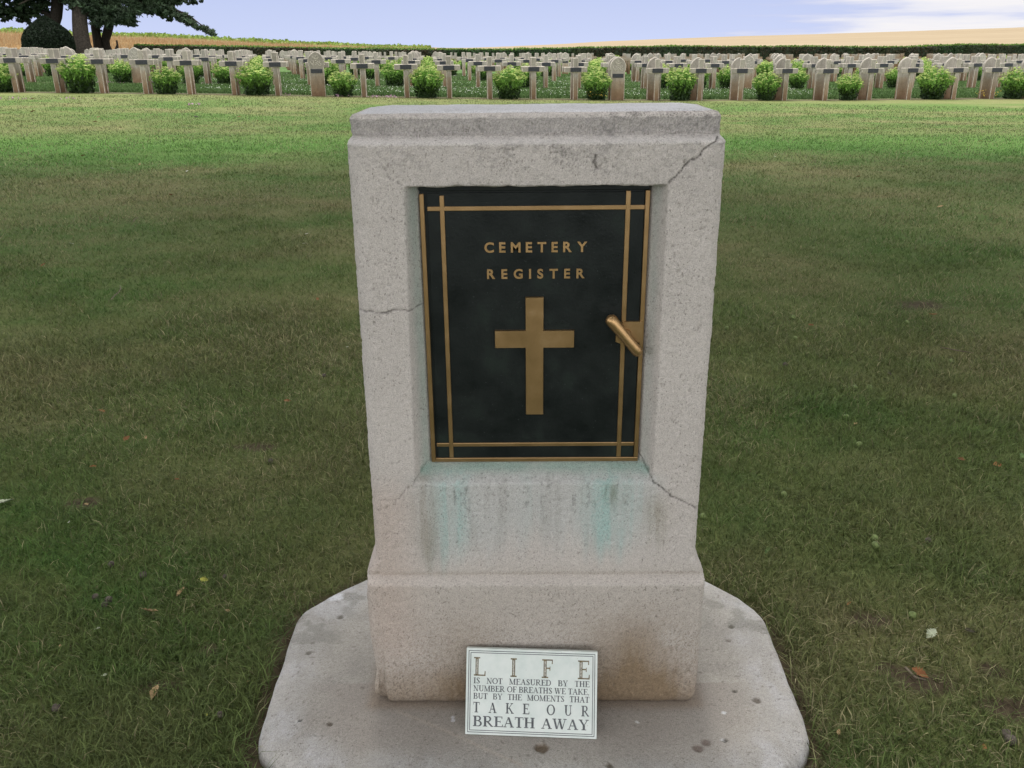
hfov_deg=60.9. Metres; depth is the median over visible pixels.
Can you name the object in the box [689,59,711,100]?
grave cross
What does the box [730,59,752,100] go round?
grave cross
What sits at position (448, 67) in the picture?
grave cross
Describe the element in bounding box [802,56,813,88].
grave cross
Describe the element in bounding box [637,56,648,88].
grave cross
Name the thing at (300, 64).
grave cross
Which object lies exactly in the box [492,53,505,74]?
grave cross
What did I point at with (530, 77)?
grave cross
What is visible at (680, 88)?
flowering shrub
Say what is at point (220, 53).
grave cross
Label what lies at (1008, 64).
grave cross
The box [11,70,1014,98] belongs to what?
bed grass
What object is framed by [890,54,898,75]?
grave cross
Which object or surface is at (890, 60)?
grave cross
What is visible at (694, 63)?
headstone
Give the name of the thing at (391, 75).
flowering shrub
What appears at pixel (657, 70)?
grave cross
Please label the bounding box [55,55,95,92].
flowering shrub
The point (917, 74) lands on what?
flowering shrub
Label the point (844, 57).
grave cross
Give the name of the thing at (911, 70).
grave cross
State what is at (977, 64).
grave cross
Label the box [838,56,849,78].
grave cross
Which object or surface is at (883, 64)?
grave cross
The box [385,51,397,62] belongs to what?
grave cross
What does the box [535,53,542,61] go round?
grave cross
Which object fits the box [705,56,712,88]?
grave cross
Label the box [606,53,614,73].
headstone
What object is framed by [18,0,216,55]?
pine tree
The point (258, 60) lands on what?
flowering shrub
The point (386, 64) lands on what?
flowering shrub
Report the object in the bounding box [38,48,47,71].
grave cross
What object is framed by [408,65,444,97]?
flowering shrub
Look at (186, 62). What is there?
grave cross
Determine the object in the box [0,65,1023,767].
lawn
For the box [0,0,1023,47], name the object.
sky
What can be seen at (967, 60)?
grave cross
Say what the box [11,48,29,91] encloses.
grave cross
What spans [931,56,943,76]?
grave cross
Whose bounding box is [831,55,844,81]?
grave cross
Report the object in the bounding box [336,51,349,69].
grave cross
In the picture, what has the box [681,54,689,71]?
grave cross
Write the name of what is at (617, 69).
headstone
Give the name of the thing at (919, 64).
grave cross
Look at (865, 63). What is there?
headstone
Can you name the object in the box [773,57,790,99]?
headstone
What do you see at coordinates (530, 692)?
marble plaque
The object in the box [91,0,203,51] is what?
slender tree
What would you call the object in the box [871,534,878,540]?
fallen nut
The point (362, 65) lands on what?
grave cross
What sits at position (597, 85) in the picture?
flowering shrub
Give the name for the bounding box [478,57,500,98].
grave cross
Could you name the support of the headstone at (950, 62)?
on the lawn at (962, 103)
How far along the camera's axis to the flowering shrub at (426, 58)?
53.28 m
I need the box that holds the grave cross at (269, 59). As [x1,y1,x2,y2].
[263,51,282,84]
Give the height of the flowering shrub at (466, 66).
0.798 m
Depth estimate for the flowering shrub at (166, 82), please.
25.68 m
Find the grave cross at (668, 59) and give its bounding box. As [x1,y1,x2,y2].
[661,55,672,70]
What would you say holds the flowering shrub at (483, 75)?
on the lawn at (962, 103)
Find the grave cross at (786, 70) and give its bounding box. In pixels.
[775,59,797,100]
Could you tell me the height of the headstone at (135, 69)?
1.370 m
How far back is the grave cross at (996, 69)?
27.74 m
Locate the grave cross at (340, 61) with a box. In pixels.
[331,52,349,74]
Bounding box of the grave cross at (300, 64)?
[292,50,304,77]
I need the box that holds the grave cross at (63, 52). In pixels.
[60,48,73,65]
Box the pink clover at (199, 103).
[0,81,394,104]
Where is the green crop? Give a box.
[0,26,430,47]
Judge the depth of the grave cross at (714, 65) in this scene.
34.03 m
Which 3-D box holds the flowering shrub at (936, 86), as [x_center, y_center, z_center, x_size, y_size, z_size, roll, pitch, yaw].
[13.525,-9.627,27.809,1.184,1.077,1.066,6,22,17]
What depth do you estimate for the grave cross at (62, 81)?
25.68 m
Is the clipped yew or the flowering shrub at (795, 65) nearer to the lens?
the flowering shrub at (795, 65)
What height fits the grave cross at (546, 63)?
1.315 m
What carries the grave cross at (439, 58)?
on the lawn at (962, 103)
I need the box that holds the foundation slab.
[258,580,808,767]
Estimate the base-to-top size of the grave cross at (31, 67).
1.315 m
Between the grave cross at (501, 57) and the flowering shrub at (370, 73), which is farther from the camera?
the grave cross at (501, 57)
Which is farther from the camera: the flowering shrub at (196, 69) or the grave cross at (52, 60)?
the flowering shrub at (196, 69)
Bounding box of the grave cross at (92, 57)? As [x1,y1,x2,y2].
[89,48,108,58]
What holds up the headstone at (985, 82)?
on the lawn at (962, 103)
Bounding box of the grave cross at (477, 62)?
[469,54,485,86]
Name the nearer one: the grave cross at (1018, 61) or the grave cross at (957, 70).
the grave cross at (957, 70)
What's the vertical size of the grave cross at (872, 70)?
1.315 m
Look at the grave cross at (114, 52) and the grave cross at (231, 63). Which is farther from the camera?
the grave cross at (114, 52)
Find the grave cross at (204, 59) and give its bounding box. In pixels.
[194,50,213,83]
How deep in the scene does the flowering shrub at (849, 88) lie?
27.49 m
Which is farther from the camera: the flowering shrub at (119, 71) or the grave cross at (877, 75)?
the grave cross at (877, 75)
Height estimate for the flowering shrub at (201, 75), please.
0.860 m
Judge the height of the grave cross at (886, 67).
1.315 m
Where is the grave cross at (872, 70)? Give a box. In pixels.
[861,59,883,99]
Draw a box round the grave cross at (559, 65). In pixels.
[556,53,565,76]
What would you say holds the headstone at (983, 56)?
on the lawn at (962, 103)
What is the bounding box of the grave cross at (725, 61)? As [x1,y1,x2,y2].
[718,55,732,72]
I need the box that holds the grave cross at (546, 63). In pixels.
[537,55,554,87]
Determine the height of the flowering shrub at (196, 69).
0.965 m
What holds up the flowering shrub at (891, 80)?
on the lawn at (962, 103)
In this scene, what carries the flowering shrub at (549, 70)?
on the lawn at (962, 103)
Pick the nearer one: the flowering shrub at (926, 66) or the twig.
the twig
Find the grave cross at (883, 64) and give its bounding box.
[875,56,892,87]
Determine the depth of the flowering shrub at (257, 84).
25.80 m
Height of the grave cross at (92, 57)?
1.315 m
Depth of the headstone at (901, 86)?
27.91 m
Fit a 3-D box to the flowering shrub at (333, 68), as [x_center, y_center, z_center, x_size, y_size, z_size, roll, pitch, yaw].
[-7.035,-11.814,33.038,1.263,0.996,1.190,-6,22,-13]
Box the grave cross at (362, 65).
[350,54,373,96]
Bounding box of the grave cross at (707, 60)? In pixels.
[704,54,709,62]
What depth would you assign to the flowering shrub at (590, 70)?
33.77 m
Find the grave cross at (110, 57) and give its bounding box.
[100,48,112,80]
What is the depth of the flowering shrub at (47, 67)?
38.37 m
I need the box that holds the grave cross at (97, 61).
[84,49,110,92]
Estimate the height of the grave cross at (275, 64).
1.315 m
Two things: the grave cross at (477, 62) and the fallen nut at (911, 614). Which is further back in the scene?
the grave cross at (477, 62)
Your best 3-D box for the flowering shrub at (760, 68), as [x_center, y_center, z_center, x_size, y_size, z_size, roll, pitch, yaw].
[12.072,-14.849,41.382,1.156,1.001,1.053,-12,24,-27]
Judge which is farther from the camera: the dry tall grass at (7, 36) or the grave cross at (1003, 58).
the dry tall grass at (7, 36)
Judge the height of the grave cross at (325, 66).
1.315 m
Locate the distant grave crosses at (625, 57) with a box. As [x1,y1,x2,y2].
[17,49,1017,73]
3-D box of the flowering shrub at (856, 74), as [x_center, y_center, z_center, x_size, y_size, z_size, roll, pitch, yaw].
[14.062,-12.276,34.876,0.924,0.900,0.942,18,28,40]
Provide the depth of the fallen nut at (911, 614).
2.42 m
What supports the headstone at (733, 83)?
on the lawn at (962, 103)
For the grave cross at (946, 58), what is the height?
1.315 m
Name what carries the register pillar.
on the foundation slab
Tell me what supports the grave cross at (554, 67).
on the lawn at (962, 103)
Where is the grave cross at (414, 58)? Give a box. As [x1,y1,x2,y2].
[411,52,420,74]
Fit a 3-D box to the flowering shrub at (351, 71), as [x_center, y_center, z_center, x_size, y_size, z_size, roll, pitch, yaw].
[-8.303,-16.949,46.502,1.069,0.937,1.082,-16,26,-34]
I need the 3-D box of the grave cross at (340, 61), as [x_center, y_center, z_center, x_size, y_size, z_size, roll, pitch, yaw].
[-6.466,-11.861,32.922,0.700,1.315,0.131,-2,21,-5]
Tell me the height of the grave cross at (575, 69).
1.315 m
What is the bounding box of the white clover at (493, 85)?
[151,74,808,95]
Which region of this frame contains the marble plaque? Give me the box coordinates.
[465,646,597,738]
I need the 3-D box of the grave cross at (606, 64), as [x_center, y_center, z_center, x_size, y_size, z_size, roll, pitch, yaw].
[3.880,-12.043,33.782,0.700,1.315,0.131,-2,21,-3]
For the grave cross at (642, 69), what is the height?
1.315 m
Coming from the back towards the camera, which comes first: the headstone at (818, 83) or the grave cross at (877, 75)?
the grave cross at (877, 75)
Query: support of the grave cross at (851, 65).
on the lawn at (962, 103)
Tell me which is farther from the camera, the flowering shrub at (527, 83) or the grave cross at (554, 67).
the grave cross at (554, 67)
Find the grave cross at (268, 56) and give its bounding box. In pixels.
[262,50,271,75]
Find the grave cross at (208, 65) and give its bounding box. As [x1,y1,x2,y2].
[205,50,216,82]
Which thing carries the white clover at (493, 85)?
on the lawn at (962, 103)
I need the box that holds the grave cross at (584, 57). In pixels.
[583,53,590,61]
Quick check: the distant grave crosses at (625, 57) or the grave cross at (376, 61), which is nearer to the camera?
the grave cross at (376, 61)
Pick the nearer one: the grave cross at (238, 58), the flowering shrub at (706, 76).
the grave cross at (238, 58)
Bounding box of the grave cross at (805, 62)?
[803,55,812,81]
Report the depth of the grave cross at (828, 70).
27.29 m
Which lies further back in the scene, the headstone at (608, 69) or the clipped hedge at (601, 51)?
the clipped hedge at (601, 51)
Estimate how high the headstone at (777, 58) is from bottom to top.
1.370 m
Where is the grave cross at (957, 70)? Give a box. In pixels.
[947,59,968,98]
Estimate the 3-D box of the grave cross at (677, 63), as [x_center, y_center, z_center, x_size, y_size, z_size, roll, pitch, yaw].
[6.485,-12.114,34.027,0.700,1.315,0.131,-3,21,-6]
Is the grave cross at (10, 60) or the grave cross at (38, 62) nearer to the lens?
the grave cross at (10, 60)
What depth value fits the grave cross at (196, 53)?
45.34 m
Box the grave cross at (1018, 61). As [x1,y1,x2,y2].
[1011,54,1022,76]
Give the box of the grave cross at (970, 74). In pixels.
[963,56,975,87]
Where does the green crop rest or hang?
on the wheat field
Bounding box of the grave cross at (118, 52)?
[112,49,122,64]
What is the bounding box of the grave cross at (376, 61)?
[366,52,384,85]
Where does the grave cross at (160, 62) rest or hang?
on the lawn at (962, 103)
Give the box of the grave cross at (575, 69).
[564,58,586,99]
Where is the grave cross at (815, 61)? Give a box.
[806,57,817,88]
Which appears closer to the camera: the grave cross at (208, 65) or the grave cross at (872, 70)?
the grave cross at (872, 70)
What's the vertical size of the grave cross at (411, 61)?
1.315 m
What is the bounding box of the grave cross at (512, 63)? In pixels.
[503,54,520,68]
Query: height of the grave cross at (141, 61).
1.315 m
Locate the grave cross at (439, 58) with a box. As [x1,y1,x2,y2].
[433,52,442,77]
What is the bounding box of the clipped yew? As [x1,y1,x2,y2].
[21,15,75,51]
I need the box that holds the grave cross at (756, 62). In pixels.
[752,55,760,81]
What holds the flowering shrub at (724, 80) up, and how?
on the lawn at (962, 103)
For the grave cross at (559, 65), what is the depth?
47.14 m
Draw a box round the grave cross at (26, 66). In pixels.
[19,47,34,81]
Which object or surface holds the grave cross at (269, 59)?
on the lawn at (962, 103)
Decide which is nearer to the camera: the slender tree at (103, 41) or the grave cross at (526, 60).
the grave cross at (526, 60)
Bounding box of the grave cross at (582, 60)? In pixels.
[579,54,588,79]
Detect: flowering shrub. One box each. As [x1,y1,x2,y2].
[0,55,24,75]
[0,64,17,92]
[41,55,51,76]
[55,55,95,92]
[75,54,90,67]
[107,59,131,82]
[149,66,180,93]
[152,61,166,69]
[177,65,202,83]
[198,63,210,77]
[210,62,230,83]
[234,61,273,95]
[248,57,268,70]
[324,59,338,85]
[327,70,357,96]
[346,61,359,74]
[366,62,379,78]
[379,59,389,69]
[380,60,403,86]
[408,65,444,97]
[417,60,436,70]
[421,56,433,65]
[451,60,458,75]
[465,63,474,73]
[471,60,486,80]
[492,65,526,99]
[515,63,541,87]
[541,61,551,76]
[581,65,605,81]
[581,68,611,99]
[588,59,606,76]
[661,63,675,87]
[665,66,698,100]
[686,70,710,87]
[716,66,730,88]
[752,69,781,100]
[754,61,773,80]
[789,69,809,88]
[791,58,807,74]
[835,73,864,100]
[852,68,875,84]
[885,67,897,87]
[916,59,931,76]
[916,65,956,99]
[918,63,932,77]
[967,67,981,80]
[998,66,1023,98]
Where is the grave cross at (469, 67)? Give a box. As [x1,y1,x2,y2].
[462,53,474,80]
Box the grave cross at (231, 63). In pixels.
[219,51,243,94]
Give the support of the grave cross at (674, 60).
on the lawn at (962, 103)
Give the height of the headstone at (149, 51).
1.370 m
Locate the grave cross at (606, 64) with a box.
[603,56,614,66]
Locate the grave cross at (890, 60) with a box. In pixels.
[886,55,897,80]
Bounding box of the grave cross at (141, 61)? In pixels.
[129,50,154,93]
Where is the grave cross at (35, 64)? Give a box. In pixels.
[30,47,41,75]
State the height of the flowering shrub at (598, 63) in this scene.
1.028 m
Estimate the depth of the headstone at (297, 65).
46.32 m
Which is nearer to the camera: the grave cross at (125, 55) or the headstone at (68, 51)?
the headstone at (68, 51)
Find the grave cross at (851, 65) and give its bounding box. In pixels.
[842,57,859,79]
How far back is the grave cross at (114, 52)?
51.60 m
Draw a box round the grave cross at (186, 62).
[173,51,198,93]
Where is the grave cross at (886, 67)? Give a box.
[884,55,888,80]
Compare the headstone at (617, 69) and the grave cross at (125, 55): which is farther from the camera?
the grave cross at (125, 55)
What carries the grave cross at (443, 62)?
on the lawn at (962, 103)
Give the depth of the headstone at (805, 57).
41.49 m
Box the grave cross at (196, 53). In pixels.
[193,49,201,57]
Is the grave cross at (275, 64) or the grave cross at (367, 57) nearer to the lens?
the grave cross at (275, 64)
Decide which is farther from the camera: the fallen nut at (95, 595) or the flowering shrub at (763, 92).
the flowering shrub at (763, 92)
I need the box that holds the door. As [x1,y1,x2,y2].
[419,185,650,461]
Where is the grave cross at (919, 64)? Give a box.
[912,56,923,87]
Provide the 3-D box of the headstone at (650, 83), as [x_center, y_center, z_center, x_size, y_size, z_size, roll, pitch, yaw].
[4.446,-9.520,27.275,0.500,1.370,0.112,-3,21,-5]
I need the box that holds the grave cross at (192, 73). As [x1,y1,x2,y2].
[188,51,201,93]
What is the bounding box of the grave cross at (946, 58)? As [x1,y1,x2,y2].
[936,56,948,74]
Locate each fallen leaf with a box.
[149,685,158,697]
[912,666,928,677]
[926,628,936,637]
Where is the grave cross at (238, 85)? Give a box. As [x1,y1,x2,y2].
[233,51,246,93]
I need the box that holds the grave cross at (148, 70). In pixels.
[143,50,158,92]
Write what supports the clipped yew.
on the lawn at (962, 103)
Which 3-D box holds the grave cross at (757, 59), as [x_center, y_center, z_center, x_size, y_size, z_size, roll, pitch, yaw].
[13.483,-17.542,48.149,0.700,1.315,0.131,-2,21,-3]
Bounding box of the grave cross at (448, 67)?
[437,56,459,97]
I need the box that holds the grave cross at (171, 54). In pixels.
[170,49,181,71]
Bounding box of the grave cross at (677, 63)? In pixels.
[669,56,686,68]
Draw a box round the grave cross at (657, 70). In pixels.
[646,59,668,100]
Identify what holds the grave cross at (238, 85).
on the lawn at (962, 103)
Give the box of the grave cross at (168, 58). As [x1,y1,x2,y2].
[158,49,178,70]
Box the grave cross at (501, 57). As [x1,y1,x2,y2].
[500,53,507,70]
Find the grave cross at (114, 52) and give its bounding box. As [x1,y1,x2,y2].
[108,49,117,64]
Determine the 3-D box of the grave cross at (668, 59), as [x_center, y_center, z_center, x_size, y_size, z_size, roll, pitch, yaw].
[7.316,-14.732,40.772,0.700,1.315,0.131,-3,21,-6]
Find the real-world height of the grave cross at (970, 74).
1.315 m
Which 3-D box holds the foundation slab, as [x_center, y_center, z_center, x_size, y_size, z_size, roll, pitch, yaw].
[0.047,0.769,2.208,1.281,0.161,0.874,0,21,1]
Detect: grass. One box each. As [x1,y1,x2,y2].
[0,30,464,49]
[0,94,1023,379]
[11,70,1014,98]
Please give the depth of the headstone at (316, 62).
25.93 m
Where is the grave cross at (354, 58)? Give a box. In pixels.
[346,51,358,78]
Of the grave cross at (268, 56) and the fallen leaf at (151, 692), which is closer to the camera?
the fallen leaf at (151, 692)
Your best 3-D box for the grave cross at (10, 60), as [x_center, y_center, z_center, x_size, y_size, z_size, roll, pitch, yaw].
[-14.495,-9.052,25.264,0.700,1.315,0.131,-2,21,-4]
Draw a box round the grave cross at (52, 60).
[39,48,65,92]
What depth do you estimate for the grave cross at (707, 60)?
47.72 m
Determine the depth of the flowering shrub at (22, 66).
31.87 m
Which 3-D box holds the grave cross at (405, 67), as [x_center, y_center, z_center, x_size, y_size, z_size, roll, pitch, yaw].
[-3.191,-9.233,26.281,0.700,1.315,0.131,-3,21,-5]
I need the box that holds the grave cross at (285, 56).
[284,51,291,71]
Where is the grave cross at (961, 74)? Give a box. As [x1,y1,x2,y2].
[959,54,965,80]
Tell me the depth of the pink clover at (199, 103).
25.93 m
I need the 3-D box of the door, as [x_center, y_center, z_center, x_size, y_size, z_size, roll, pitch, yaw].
[0.046,-0.104,1.767,0.445,0.588,0.062,0,21,1]
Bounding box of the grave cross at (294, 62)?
[287,50,297,73]
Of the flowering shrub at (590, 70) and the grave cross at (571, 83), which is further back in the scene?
the flowering shrub at (590, 70)
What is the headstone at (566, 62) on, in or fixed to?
on the lawn at (962, 103)
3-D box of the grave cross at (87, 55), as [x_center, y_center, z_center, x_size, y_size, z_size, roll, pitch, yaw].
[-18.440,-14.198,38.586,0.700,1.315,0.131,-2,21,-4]
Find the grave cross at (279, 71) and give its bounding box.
[277,52,288,94]
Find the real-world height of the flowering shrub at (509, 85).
1.036 m
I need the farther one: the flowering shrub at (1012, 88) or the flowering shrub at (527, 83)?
the flowering shrub at (527, 83)
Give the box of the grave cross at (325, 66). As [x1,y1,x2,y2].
[305,62,328,67]
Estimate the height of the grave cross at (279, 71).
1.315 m
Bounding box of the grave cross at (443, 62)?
[435,54,452,86]
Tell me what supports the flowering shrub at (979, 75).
on the lawn at (962, 103)
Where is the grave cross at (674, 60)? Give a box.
[666,56,676,82]
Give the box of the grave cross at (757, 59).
[754,54,762,76]
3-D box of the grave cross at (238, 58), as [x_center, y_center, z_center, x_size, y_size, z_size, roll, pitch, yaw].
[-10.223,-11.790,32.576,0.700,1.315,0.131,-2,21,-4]
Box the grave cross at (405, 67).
[394,55,417,97]
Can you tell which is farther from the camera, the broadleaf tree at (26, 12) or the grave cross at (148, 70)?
the broadleaf tree at (26, 12)
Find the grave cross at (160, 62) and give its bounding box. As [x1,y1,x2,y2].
[157,49,165,74]
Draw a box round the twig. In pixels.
[904,666,925,679]
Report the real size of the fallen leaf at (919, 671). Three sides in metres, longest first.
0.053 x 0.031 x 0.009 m
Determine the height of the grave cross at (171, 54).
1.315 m
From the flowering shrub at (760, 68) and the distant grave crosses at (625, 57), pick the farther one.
the distant grave crosses at (625, 57)
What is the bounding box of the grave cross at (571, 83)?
[562,58,572,98]
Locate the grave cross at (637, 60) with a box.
[630,54,641,81]
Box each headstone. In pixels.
[60,46,74,67]
[128,47,141,83]
[144,48,153,71]
[290,49,299,74]
[307,51,325,95]
[561,52,568,73]
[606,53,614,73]
[607,56,615,99]
[610,57,625,99]
[631,53,641,81]
[646,57,662,99]
[690,57,705,99]
[729,57,745,99]
[744,55,754,88]
[773,55,782,76]
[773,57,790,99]
[802,54,809,79]
[812,58,827,99]
[856,57,870,98]
[894,57,910,98]
[932,53,940,75]
[943,57,955,98]
[978,57,994,97]
[979,53,985,68]
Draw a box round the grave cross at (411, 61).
[401,53,419,85]
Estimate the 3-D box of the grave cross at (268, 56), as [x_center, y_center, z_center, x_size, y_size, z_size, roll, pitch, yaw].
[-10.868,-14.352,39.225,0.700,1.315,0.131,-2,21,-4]
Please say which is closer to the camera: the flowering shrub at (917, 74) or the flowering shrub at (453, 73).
the flowering shrub at (453, 73)
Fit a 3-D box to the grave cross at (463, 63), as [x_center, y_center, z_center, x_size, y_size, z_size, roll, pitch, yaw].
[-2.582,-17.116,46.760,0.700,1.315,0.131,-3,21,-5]
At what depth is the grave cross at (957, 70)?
27.58 m
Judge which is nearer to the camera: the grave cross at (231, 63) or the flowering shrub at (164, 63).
the grave cross at (231, 63)
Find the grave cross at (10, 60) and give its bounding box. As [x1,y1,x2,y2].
[0,48,23,92]
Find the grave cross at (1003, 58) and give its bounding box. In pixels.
[996,56,1005,87]
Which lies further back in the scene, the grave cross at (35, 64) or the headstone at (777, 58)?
the grave cross at (35, 64)
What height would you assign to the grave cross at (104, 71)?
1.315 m
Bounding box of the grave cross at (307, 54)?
[298,51,309,84]
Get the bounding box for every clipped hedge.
[133,43,757,64]
[757,43,1023,61]
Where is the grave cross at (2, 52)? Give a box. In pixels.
[0,47,6,63]
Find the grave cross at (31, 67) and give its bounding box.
[25,47,39,81]
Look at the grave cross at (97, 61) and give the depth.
25.37 m
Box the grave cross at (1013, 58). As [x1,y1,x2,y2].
[1010,54,1016,74]
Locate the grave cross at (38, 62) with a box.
[34,47,45,75]
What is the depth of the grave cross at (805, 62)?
41.15 m
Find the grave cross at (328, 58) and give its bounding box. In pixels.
[323,51,336,66]
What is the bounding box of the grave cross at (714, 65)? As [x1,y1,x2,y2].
[706,56,723,88]
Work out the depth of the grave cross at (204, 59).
32.38 m
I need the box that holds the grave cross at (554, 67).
[548,54,561,80]
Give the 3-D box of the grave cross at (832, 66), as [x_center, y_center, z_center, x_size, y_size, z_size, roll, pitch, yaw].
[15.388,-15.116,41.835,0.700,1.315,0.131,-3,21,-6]
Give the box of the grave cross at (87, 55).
[86,48,96,75]
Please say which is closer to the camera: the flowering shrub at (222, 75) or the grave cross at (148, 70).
the grave cross at (148, 70)
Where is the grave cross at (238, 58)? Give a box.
[235,50,247,84]
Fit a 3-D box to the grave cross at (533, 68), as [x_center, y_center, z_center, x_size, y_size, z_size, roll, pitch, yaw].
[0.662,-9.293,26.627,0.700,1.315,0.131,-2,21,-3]
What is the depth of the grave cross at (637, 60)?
40.53 m
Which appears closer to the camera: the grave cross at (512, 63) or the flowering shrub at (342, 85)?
the flowering shrub at (342, 85)
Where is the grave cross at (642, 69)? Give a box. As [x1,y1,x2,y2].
[634,56,643,88]
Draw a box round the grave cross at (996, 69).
[984,59,1007,98]
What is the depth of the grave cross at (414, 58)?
39.60 m
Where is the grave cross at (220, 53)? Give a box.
[219,49,227,60]
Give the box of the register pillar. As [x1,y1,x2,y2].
[347,103,725,701]
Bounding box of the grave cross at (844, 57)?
[839,54,845,74]
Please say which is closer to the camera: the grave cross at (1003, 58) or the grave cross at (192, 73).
the grave cross at (192, 73)
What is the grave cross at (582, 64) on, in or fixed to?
on the lawn at (962, 103)
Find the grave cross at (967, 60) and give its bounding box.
[961,54,970,80]
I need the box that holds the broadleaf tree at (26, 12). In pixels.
[0,0,62,25]
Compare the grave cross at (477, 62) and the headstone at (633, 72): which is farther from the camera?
the headstone at (633, 72)
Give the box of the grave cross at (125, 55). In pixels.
[117,48,127,62]
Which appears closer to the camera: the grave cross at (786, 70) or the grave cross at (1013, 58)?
the grave cross at (786, 70)
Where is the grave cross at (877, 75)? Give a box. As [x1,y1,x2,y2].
[874,56,881,87]
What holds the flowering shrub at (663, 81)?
on the lawn at (962, 103)
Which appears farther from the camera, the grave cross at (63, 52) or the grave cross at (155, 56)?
the grave cross at (155, 56)
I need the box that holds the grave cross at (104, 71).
[99,49,113,92]
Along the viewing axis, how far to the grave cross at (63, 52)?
31.88 m
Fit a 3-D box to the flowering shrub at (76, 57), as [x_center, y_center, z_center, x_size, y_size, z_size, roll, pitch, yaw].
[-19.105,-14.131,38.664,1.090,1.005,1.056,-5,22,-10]
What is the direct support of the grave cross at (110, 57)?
on the lawn at (962, 103)
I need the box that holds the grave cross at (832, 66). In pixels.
[829,55,835,81]
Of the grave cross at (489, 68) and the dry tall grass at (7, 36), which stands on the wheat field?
the dry tall grass at (7, 36)
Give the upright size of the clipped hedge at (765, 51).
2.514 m
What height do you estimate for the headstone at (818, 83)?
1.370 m
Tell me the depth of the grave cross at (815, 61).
34.40 m
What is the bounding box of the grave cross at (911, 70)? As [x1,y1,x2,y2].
[901,59,923,99]
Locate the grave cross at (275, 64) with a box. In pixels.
[263,52,286,95]
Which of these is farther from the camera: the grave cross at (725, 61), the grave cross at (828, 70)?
the grave cross at (725, 61)
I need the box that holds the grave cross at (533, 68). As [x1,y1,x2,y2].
[522,57,544,98]
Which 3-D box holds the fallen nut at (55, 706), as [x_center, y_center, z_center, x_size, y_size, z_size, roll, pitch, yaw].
[-1.091,0.775,2.083,0.017,0.022,0.022,-35,4,43]
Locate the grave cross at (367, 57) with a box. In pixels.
[364,51,371,62]
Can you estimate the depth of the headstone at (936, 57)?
42.01 m
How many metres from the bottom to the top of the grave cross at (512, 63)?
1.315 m
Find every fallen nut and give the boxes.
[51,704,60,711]
[92,593,98,599]
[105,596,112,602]
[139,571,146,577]
[217,711,223,717]
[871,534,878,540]
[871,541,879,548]
[908,611,916,618]
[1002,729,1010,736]
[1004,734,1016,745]
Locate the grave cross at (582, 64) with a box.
[570,55,587,87]
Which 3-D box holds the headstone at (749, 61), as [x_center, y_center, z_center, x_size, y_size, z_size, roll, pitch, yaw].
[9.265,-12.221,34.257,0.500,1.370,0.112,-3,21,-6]
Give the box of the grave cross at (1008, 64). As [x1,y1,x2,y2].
[1000,56,1016,86]
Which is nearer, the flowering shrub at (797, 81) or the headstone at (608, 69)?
the headstone at (608, 69)
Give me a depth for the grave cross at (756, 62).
40.96 m
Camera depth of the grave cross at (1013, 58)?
42.37 m
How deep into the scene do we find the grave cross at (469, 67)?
39.81 m
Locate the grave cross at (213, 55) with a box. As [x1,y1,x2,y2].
[209,49,220,77]
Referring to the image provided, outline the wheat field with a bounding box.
[0,27,1023,48]
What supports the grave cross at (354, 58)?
on the lawn at (962, 103)
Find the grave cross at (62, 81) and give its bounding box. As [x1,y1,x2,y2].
[54,49,70,91]
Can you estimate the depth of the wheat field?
200.58 m
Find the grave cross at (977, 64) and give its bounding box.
[968,56,982,87]
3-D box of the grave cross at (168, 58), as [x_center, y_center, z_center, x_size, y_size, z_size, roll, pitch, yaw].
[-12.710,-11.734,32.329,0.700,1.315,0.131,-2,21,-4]
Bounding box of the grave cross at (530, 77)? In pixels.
[521,57,530,98]
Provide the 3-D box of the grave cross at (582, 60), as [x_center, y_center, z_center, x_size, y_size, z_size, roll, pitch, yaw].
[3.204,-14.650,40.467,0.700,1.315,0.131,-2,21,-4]
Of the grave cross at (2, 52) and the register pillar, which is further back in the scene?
the grave cross at (2, 52)
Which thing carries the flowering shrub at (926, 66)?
on the lawn at (962, 103)
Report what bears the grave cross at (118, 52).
on the lawn at (962, 103)
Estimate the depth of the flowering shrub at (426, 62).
39.79 m
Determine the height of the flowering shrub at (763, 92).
0.958 m
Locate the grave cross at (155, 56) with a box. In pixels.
[148,48,163,73]
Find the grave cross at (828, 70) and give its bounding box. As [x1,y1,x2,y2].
[816,60,838,100]
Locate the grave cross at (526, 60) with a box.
[519,53,529,62]
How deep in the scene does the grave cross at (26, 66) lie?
31.82 m
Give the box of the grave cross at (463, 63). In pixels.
[457,52,466,75]

